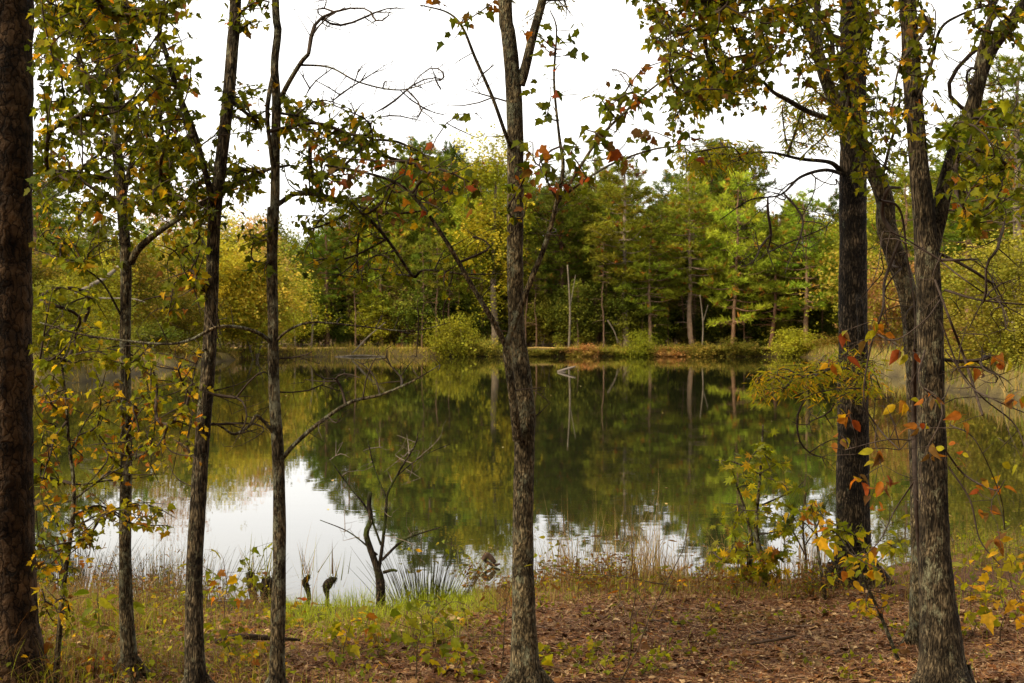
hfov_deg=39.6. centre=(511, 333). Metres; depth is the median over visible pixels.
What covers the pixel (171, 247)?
tree
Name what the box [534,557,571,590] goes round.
seedling
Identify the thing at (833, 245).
tree
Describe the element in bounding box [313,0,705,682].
maple tree
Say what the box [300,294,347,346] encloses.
evergreen shrub
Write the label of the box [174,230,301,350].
tree
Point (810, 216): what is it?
pine tree
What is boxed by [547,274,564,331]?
pine tree
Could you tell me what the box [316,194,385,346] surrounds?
pine tree
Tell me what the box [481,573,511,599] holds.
seedling
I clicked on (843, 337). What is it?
vine
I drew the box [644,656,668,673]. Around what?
seedling
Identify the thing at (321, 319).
tree
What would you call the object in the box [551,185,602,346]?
pine tree
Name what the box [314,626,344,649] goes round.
seedling
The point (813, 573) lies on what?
seedling
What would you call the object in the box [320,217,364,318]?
pine tree
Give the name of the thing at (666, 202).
pine tree
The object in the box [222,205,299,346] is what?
tree
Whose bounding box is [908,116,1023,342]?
pine tree
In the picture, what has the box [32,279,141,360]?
tree
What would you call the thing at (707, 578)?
seedling
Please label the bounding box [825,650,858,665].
seedling
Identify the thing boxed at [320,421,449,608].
dead shrub
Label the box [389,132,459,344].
pine tree
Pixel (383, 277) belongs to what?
pine tree
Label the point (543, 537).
seedling
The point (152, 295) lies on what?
tree
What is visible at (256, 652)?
ground cover
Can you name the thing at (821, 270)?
pine tree
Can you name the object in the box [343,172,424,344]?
pine tree
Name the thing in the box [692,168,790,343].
pine tree
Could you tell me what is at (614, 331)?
dead tree
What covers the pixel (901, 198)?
tree
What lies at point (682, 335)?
evergreen shrub
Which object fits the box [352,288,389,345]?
evergreen shrub
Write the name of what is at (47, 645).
seedling
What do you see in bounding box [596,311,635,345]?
evergreen shrub
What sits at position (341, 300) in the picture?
evergreen shrub
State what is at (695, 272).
pine tree
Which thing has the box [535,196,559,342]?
pine tree
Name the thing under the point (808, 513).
sapling
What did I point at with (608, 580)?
seedling
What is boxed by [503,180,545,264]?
pine tree
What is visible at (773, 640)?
fallen branch
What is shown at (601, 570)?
seedling
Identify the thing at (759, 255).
pine tree
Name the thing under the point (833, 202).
pine tree
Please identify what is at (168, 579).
seedling
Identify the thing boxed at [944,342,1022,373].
bush
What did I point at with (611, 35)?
sky
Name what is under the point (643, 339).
bush
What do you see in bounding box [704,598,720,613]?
seedling
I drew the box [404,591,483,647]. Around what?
seedling
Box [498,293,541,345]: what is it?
evergreen shrub
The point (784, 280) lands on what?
pine tree
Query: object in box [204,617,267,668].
seedling
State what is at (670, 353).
bush
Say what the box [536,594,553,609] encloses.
seedling
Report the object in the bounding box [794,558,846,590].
seedling
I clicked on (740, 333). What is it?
evergreen shrub
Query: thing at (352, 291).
pine tree
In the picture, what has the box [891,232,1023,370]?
tree
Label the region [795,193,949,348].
tree
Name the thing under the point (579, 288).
pine tree
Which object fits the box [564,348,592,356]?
bush
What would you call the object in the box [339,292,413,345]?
evergreen shrub
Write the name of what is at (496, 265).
pine tree
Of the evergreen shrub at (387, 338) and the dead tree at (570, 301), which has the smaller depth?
the dead tree at (570, 301)
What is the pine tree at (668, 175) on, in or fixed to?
on the ground at (895, 368)
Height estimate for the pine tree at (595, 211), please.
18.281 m
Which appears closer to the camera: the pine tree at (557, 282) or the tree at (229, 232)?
the tree at (229, 232)
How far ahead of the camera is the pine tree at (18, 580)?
6.45 m
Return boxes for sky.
[32,0,1023,246]
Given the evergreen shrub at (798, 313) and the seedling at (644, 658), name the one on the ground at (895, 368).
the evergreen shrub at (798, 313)
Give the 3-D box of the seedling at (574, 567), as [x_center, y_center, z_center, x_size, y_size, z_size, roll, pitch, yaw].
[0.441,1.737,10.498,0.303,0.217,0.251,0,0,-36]
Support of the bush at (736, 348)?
on the ground at (895, 368)
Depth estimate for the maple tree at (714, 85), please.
6.37 m
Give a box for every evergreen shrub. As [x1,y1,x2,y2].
[115,322,191,352]
[234,325,280,348]
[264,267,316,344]
[279,284,335,346]
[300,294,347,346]
[302,271,366,345]
[322,314,363,344]
[328,292,361,338]
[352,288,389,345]
[353,311,388,345]
[367,327,394,346]
[375,278,454,345]
[384,287,458,346]
[391,316,418,344]
[432,282,487,339]
[450,292,507,343]
[452,298,506,337]
[465,273,554,346]
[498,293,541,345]
[523,285,566,346]
[531,297,574,346]
[532,288,591,346]
[540,279,608,346]
[571,311,598,344]
[577,300,602,344]
[589,284,655,344]
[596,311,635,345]
[612,288,677,343]
[620,298,681,345]
[645,286,706,345]
[656,293,686,346]
[673,323,696,346]
[679,305,735,345]
[692,277,754,345]
[693,327,707,343]
[712,294,778,345]
[736,291,777,345]
[746,299,797,345]
[758,274,836,340]
[763,317,794,344]
[790,290,838,344]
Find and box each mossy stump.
[239,536,265,603]
[256,535,272,606]
[293,533,330,606]
[321,546,351,607]
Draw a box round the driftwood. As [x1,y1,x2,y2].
[335,323,384,356]
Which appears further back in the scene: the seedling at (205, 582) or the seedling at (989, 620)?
the seedling at (205, 582)
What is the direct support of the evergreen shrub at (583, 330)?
on the ground at (895, 368)
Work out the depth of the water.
20.87 m
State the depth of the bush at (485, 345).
118.92 m
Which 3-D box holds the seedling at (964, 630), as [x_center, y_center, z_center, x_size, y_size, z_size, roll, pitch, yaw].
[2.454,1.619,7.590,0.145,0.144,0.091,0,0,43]
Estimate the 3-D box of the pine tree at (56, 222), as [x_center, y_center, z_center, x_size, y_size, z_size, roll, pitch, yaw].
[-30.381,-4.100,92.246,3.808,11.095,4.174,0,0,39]
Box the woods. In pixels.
[62,206,991,325]
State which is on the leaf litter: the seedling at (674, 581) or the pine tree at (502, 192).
the seedling at (674, 581)
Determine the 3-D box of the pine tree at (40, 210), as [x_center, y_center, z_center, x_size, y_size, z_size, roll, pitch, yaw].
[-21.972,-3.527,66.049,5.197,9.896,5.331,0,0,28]
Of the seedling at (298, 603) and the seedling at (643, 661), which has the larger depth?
the seedling at (298, 603)
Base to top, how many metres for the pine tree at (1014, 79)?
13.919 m
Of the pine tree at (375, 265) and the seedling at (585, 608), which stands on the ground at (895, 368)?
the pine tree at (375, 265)
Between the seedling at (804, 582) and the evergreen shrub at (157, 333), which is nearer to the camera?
the seedling at (804, 582)
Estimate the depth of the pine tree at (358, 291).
135.88 m
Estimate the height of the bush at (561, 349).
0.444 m
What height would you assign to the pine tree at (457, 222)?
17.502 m
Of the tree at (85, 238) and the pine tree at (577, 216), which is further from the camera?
the pine tree at (577, 216)
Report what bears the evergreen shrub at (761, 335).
on the ground at (895, 368)
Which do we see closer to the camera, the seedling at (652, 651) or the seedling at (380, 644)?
the seedling at (652, 651)
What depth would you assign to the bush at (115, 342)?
71.90 m
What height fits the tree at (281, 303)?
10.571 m
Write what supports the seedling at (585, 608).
on the leaf litter
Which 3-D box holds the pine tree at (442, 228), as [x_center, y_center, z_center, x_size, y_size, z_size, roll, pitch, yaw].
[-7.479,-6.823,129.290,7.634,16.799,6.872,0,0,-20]
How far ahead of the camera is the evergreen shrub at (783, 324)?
123.45 m
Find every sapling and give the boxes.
[26,281,176,682]
[704,425,812,591]
[783,500,870,599]
[809,519,901,660]
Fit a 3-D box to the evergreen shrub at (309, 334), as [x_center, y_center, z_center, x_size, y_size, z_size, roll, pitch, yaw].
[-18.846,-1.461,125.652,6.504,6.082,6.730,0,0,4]
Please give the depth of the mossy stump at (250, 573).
9.88 m
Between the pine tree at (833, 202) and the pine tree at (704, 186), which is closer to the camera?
the pine tree at (704, 186)
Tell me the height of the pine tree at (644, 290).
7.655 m
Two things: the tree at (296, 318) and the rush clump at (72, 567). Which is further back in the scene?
the tree at (296, 318)
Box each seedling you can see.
[41,635,61,670]
[57,587,144,642]
[70,645,113,682]
[74,559,118,588]
[96,574,144,604]
[105,567,162,600]
[145,565,185,586]
[153,573,177,594]
[162,573,221,599]
[176,549,267,627]
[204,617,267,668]
[209,542,272,605]
[263,603,296,620]
[269,613,297,629]
[290,597,316,618]
[290,617,303,627]
[306,605,377,664]
[306,609,326,624]
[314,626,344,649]
[321,628,355,646]
[351,601,390,640]
[365,631,389,644]
[367,641,392,656]
[387,602,464,678]
[399,540,500,562]
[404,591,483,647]
[409,633,434,654]
[425,630,453,643]
[428,617,446,628]
[437,655,467,675]
[445,558,510,587]
[447,577,559,668]
[448,642,475,662]
[451,563,494,586]
[454,612,470,626]
[454,649,485,681]
[473,620,501,637]
[476,599,493,612]
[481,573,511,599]
[498,610,506,622]
[524,519,763,682]
[534,527,579,563]
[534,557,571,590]
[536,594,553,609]
[538,642,553,676]
[544,645,552,652]
[555,527,676,666]
[556,563,592,592]
[556,642,583,657]
[557,642,575,652]
[559,555,592,577]
[560,642,591,658]
[568,558,604,585]
[571,576,606,594]
[573,642,605,662]
[573,662,592,673]
[575,552,632,590]
[581,605,598,618]
[582,553,627,588]
[584,635,598,647]
[584,654,611,676]
[586,636,608,657]
[592,551,642,587]
[592,650,614,667]
[618,652,641,661]
[625,659,658,675]
[627,617,651,637]
[633,648,669,673]
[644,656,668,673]
[648,643,667,658]
[649,571,679,592]
[658,637,676,660]
[670,611,700,634]
[675,640,698,656]
[681,563,732,594]
[699,624,719,644]
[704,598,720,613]
[711,660,742,677]
[715,570,751,594]
[774,609,800,624]
[786,573,821,599]
[791,561,836,593]
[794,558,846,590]
[796,556,840,595]
[798,653,815,668]
[819,601,838,617]
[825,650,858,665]
[837,514,983,566]
[837,666,859,679]
[861,649,899,671]
[879,618,903,637]
[889,623,899,629]
[952,554,1023,642]
[953,570,1000,631]
[961,624,985,640]
[964,615,982,626]
[967,546,1023,613]
[970,644,991,663]
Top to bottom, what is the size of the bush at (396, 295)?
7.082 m
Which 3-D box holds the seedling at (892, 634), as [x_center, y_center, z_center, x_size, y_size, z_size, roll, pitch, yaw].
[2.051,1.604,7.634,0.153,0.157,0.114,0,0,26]
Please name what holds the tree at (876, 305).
on the ground at (895, 368)
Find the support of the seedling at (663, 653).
on the leaf litter
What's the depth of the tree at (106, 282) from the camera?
69.92 m
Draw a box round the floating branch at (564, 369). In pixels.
[557,366,575,371]
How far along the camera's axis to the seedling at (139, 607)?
7.52 m
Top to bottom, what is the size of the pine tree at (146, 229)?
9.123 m
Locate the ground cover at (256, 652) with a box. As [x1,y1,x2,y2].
[0,520,1023,682]
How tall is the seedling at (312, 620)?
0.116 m
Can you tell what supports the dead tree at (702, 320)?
on the ground at (895, 368)
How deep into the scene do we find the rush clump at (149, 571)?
10.28 m
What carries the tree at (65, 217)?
on the ground at (895, 368)
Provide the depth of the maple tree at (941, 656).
6.04 m
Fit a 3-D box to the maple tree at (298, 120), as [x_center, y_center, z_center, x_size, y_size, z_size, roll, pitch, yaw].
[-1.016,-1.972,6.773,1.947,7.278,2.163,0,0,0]
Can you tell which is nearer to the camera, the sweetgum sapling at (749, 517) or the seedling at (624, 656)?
the seedling at (624, 656)
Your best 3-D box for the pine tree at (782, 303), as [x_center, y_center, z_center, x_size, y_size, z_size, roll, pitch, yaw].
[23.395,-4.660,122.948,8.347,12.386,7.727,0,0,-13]
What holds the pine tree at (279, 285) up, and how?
on the ground at (895, 368)
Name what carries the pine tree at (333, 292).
on the ground at (895, 368)
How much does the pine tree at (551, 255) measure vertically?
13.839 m
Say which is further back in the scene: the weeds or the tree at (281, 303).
the tree at (281, 303)
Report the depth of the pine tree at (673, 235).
131.11 m
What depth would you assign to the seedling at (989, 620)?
7.43 m
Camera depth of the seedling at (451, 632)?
7.42 m
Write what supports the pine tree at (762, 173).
on the ground at (895, 368)
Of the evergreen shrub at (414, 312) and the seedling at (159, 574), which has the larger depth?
the evergreen shrub at (414, 312)
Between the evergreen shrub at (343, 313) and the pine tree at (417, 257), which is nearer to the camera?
the pine tree at (417, 257)
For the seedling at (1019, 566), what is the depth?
8.42 m
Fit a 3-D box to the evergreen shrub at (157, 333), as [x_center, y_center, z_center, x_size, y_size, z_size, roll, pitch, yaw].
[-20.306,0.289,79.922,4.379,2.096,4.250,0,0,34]
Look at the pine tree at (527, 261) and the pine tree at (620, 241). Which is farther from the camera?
the pine tree at (620, 241)
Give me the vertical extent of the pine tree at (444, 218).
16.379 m
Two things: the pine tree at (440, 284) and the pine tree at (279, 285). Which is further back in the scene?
the pine tree at (440, 284)
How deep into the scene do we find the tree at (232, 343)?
105.66 m
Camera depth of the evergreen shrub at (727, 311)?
125.46 m
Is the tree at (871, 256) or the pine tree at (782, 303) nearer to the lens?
the tree at (871, 256)
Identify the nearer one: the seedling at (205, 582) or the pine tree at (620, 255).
the seedling at (205, 582)
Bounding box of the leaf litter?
[38,584,1023,682]
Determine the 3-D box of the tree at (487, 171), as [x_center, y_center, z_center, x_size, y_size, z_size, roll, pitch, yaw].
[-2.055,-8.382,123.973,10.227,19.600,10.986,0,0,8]
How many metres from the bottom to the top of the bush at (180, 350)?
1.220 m
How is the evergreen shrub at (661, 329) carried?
on the ground at (895, 368)
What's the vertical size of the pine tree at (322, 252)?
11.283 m
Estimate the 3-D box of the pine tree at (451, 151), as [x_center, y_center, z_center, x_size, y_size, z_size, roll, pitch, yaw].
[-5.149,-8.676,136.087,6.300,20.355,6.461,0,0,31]
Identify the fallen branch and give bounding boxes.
[214,633,299,643]
[481,552,499,566]
[750,635,794,644]
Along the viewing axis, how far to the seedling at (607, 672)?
6.58 m
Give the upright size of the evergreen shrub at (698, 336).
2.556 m
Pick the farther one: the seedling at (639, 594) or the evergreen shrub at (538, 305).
the evergreen shrub at (538, 305)
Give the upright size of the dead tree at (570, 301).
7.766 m
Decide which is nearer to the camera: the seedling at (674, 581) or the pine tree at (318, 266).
the seedling at (674, 581)
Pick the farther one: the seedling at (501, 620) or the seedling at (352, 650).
the seedling at (501, 620)
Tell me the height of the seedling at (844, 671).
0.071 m
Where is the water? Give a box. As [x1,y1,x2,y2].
[32,356,1023,605]
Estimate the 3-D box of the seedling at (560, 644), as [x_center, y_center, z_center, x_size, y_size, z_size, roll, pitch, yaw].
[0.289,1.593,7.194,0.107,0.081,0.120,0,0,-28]
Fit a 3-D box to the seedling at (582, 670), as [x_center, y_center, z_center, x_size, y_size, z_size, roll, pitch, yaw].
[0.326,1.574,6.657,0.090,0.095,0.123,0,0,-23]
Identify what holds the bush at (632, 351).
on the ground at (895, 368)
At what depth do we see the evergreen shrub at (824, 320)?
123.26 m
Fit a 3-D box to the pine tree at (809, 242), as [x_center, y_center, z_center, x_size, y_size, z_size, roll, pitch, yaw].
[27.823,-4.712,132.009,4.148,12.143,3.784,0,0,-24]
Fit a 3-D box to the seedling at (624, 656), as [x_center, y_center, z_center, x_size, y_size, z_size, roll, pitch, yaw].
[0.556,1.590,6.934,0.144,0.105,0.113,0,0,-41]
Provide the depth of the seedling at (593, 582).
9.49 m
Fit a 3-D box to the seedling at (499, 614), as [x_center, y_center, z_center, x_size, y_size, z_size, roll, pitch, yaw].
[-0.082,1.368,6.760,0.545,0.474,0.437,0,0,40]
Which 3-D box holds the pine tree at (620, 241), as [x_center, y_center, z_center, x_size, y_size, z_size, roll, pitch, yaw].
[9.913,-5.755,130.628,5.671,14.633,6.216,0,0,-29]
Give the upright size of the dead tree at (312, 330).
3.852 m
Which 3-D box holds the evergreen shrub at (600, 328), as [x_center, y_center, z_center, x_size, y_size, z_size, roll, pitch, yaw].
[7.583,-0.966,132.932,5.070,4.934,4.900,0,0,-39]
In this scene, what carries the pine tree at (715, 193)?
on the ground at (895, 368)
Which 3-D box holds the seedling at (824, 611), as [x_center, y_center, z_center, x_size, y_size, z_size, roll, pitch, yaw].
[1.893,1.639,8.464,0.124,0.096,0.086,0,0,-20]
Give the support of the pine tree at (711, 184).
on the ground at (895, 368)
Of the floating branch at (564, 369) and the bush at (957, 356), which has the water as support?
the floating branch at (564, 369)
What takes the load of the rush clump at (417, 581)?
on the ground at (895, 368)
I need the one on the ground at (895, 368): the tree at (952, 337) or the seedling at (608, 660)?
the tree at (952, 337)
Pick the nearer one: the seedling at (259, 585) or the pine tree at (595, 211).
the seedling at (259, 585)
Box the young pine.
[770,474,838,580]
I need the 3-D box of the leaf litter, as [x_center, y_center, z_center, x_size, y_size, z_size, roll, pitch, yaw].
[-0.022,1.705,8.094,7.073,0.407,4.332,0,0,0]
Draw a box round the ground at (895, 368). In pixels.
[33,300,1023,682]
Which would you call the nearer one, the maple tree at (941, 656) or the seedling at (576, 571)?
the maple tree at (941, 656)
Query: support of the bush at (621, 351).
on the ground at (895, 368)
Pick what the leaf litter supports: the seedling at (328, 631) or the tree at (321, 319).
the seedling at (328, 631)
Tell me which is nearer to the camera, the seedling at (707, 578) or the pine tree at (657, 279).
the seedling at (707, 578)
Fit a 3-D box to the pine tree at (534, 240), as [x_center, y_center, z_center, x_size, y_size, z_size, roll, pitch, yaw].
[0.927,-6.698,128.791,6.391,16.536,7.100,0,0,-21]
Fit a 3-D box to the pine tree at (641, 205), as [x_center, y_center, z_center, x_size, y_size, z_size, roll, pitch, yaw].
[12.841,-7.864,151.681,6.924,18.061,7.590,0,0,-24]
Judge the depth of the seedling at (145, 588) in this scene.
8.90 m
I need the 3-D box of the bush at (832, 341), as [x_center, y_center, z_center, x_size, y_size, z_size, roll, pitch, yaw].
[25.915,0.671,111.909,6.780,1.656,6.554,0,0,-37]
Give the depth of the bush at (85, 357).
62.70 m
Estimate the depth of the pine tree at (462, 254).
126.62 m
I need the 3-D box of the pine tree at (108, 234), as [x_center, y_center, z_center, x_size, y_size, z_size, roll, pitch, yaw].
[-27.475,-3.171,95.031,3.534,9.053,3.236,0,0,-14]
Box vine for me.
[820,186,1023,566]
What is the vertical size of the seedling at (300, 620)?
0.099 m
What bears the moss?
on the leaf litter
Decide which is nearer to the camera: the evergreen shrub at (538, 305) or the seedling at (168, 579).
the seedling at (168, 579)
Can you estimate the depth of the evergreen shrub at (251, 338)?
116.71 m
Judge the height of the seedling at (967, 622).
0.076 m
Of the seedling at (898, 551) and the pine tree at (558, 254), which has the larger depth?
the pine tree at (558, 254)
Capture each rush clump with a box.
[37,533,182,595]
[38,546,291,598]
[94,549,210,592]
[350,535,502,602]
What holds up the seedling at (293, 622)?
on the leaf litter
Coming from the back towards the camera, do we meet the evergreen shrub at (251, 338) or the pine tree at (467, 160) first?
the pine tree at (467, 160)
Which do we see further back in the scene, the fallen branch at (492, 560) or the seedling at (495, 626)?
the fallen branch at (492, 560)
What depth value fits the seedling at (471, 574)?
10.54 m
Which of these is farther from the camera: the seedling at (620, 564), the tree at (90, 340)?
the tree at (90, 340)
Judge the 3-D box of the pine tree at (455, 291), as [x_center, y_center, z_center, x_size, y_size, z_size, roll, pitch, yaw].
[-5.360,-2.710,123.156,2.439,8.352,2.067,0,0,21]
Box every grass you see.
[0,513,1023,682]
[33,339,1023,397]
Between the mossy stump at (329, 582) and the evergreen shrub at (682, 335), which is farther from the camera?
the evergreen shrub at (682, 335)
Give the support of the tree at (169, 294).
on the ground at (895, 368)
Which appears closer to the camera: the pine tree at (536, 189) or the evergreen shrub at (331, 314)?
the evergreen shrub at (331, 314)
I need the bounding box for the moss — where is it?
[647,599,820,624]
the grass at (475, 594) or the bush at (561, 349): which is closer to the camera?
the grass at (475, 594)
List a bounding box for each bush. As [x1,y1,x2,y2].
[57,345,118,364]
[91,334,147,357]
[133,340,202,356]
[161,328,224,352]
[200,346,235,352]
[335,342,347,346]
[416,306,485,356]
[454,332,502,356]
[527,347,557,356]
[550,348,581,351]
[562,342,602,356]
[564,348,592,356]
[603,344,641,356]
[615,344,652,356]
[617,324,663,356]
[645,345,695,356]
[668,340,723,356]
[686,343,722,356]
[709,335,766,356]
[761,321,829,356]
[794,332,883,347]
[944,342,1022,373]
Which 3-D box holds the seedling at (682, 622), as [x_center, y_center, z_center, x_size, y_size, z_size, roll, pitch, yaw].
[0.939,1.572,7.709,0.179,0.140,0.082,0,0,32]
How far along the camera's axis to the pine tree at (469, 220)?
130.95 m
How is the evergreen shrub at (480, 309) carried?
on the ground at (895, 368)
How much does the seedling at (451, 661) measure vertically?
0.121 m
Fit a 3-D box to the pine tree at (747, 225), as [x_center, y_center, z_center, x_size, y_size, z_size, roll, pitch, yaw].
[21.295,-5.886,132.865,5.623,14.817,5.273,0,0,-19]
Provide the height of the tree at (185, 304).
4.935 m
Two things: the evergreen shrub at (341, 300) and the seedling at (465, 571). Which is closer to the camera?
the seedling at (465, 571)
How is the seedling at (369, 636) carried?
on the leaf litter
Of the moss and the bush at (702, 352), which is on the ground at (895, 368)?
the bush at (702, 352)
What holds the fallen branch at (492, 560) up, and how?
on the water
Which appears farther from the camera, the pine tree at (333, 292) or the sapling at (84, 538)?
the pine tree at (333, 292)
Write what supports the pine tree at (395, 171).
on the ground at (895, 368)
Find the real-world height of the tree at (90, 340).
1.920 m
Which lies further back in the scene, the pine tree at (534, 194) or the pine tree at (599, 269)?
the pine tree at (534, 194)
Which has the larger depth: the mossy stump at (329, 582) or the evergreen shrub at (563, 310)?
the evergreen shrub at (563, 310)
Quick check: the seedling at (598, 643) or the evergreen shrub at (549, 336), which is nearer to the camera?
the seedling at (598, 643)
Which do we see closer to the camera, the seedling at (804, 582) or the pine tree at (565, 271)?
the seedling at (804, 582)
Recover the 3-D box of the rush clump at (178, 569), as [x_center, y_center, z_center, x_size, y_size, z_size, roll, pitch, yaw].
[-2.625,1.772,10.429,2.088,0.392,1.032,0,0,0]
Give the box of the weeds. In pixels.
[71,476,1023,614]
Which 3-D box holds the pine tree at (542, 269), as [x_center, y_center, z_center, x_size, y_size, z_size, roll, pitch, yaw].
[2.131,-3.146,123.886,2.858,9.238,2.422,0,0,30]
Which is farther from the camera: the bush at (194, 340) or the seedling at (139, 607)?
the bush at (194, 340)
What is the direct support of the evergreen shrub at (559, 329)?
on the ground at (895, 368)
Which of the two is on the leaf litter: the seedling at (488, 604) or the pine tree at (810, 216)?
the seedling at (488, 604)
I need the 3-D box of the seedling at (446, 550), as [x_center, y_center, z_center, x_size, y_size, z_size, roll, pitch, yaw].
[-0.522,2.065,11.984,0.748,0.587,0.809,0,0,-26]
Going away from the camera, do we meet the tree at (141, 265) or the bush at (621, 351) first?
the tree at (141, 265)
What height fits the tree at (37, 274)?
5.743 m
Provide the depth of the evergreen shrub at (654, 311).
127.26 m
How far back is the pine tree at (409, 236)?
127.18 m
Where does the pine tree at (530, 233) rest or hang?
on the ground at (895, 368)
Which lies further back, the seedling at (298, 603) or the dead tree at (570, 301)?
the dead tree at (570, 301)
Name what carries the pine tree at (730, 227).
on the ground at (895, 368)
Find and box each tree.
[0,0,50,682]
[23,0,289,682]
[25,0,287,682]
[32,152,92,351]
[32,163,117,318]
[32,232,98,358]
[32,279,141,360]
[32,322,119,360]
[33,187,76,280]
[33,209,163,332]
[36,236,166,346]
[40,0,501,682]
[51,228,187,344]
[71,265,144,301]
[74,223,174,336]
[83,221,118,332]
[105,210,261,345]
[130,217,158,278]
[133,174,229,271]
[136,254,203,345]
[149,282,230,347]
[160,205,263,330]
[165,226,219,334]
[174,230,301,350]
[186,231,335,359]
[196,303,263,350]
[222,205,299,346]
[230,273,331,355]
[257,259,289,314]
[281,269,354,346]
[296,223,353,346]
[301,222,330,345]
[309,235,337,345]
[310,306,317,347]
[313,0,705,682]
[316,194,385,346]
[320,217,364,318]
[323,268,339,344]
[337,258,353,345]
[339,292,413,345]
[341,225,377,344]
[341,245,368,346]
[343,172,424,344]
[346,194,414,346]
[360,223,379,346]
[371,165,417,259]
[379,233,404,345]
[380,196,421,345]
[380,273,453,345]
[387,238,414,345]
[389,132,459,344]
[393,176,462,293]
[404,178,464,293]
[408,232,438,347]
[424,235,453,332]
[430,123,544,343]
[432,138,480,270]
[435,160,524,338]
[436,150,488,300]
[440,256,464,323]
[445,170,497,300]
[447,246,471,343]
[475,166,506,344]
[476,220,507,331]
[496,180,557,306]
[500,227,528,285]
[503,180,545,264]
[523,168,600,341]
[523,176,545,283]
[523,200,549,346]
[523,235,539,336]
[523,246,551,346]
[534,184,552,282]
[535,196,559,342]
[535,199,589,344]
[545,206,586,344]
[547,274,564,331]
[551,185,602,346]
[551,263,572,295]
[563,154,637,345]
[567,265,575,346]
[572,182,605,343]
[572,280,587,346]
[579,157,673,346]
[580,183,630,346]
[587,173,638,259]
[587,195,645,346]
[588,224,621,347]
[607,320,620,344]
[608,218,640,346]
[609,208,688,346]
[615,177,657,340]
[626,0,918,646]
[630,241,671,342]
[633,266,653,343]
[641,202,685,346]
[645,173,730,346]
[647,168,695,344]
[647,272,666,343]
[660,272,679,344]
[661,200,685,343]
[663,171,728,320]
[666,0,903,589]
[671,238,695,346]
[673,134,749,343]
[682,241,704,342]
[686,172,743,344]
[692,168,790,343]
[700,296,707,343]
[701,180,757,337]
[703,221,733,344]
[715,143,777,344]
[722,196,764,340]
[733,265,751,343]
[737,211,824,347]
[740,215,785,344]
[750,216,810,323]
[753,187,838,340]
[779,199,814,282]
[779,201,821,248]
[779,256,800,328]
[790,186,906,346]
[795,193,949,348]
[799,218,830,282]
[809,221,834,339]
[815,187,838,254]
[818,136,1023,334]
[820,205,913,350]
[820,269,837,339]
[826,240,947,350]
[831,187,874,238]
[831,197,990,336]
[863,0,1023,682]
[867,163,973,323]
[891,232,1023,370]
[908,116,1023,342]
[930,52,1023,329]
[942,220,1023,368]
[943,304,993,353]
[973,97,1023,348]
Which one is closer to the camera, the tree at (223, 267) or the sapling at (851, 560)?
the sapling at (851, 560)
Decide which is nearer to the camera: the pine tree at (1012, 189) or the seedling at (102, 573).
the seedling at (102, 573)
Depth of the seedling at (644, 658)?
6.69 m
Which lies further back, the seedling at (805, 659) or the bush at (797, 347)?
the bush at (797, 347)
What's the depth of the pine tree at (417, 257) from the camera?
122.66 m
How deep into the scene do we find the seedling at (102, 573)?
9.86 m
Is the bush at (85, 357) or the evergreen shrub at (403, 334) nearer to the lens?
the bush at (85, 357)
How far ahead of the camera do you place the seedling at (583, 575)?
10.10 m
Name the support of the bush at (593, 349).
on the ground at (895, 368)
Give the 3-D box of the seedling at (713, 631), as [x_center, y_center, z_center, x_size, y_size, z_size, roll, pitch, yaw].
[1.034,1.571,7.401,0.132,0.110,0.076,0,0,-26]
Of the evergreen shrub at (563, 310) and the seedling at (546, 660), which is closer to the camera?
the seedling at (546, 660)
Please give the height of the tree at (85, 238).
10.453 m
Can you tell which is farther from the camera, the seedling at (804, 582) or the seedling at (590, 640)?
the seedling at (804, 582)
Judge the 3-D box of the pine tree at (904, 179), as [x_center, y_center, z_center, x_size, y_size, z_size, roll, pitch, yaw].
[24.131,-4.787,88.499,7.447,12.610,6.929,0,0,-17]
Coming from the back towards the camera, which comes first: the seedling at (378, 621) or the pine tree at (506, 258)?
the pine tree at (506, 258)
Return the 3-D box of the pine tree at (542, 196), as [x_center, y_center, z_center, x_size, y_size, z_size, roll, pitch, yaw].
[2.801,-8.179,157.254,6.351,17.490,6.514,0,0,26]
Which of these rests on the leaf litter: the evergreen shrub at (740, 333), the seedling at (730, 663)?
the seedling at (730, 663)
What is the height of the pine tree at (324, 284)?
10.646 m
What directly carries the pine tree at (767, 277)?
on the ground at (895, 368)
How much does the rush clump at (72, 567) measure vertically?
0.461 m
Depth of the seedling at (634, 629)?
7.63 m
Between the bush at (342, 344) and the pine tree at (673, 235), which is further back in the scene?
the pine tree at (673, 235)
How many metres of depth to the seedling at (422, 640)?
7.19 m
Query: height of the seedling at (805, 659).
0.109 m
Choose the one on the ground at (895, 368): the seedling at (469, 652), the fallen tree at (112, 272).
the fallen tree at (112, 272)
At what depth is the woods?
166.22 m
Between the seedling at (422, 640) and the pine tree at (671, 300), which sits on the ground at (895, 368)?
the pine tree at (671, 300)
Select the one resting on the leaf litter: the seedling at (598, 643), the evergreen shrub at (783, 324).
the seedling at (598, 643)
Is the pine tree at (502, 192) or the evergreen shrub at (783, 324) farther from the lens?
the pine tree at (502, 192)
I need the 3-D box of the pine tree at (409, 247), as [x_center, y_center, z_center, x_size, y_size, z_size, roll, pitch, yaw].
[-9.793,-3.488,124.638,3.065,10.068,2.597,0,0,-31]
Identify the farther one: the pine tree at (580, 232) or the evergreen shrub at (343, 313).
the pine tree at (580, 232)
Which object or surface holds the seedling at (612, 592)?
on the ground at (895, 368)
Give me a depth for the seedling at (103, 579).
9.13 m
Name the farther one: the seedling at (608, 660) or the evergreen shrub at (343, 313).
the evergreen shrub at (343, 313)
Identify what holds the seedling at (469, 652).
on the leaf litter

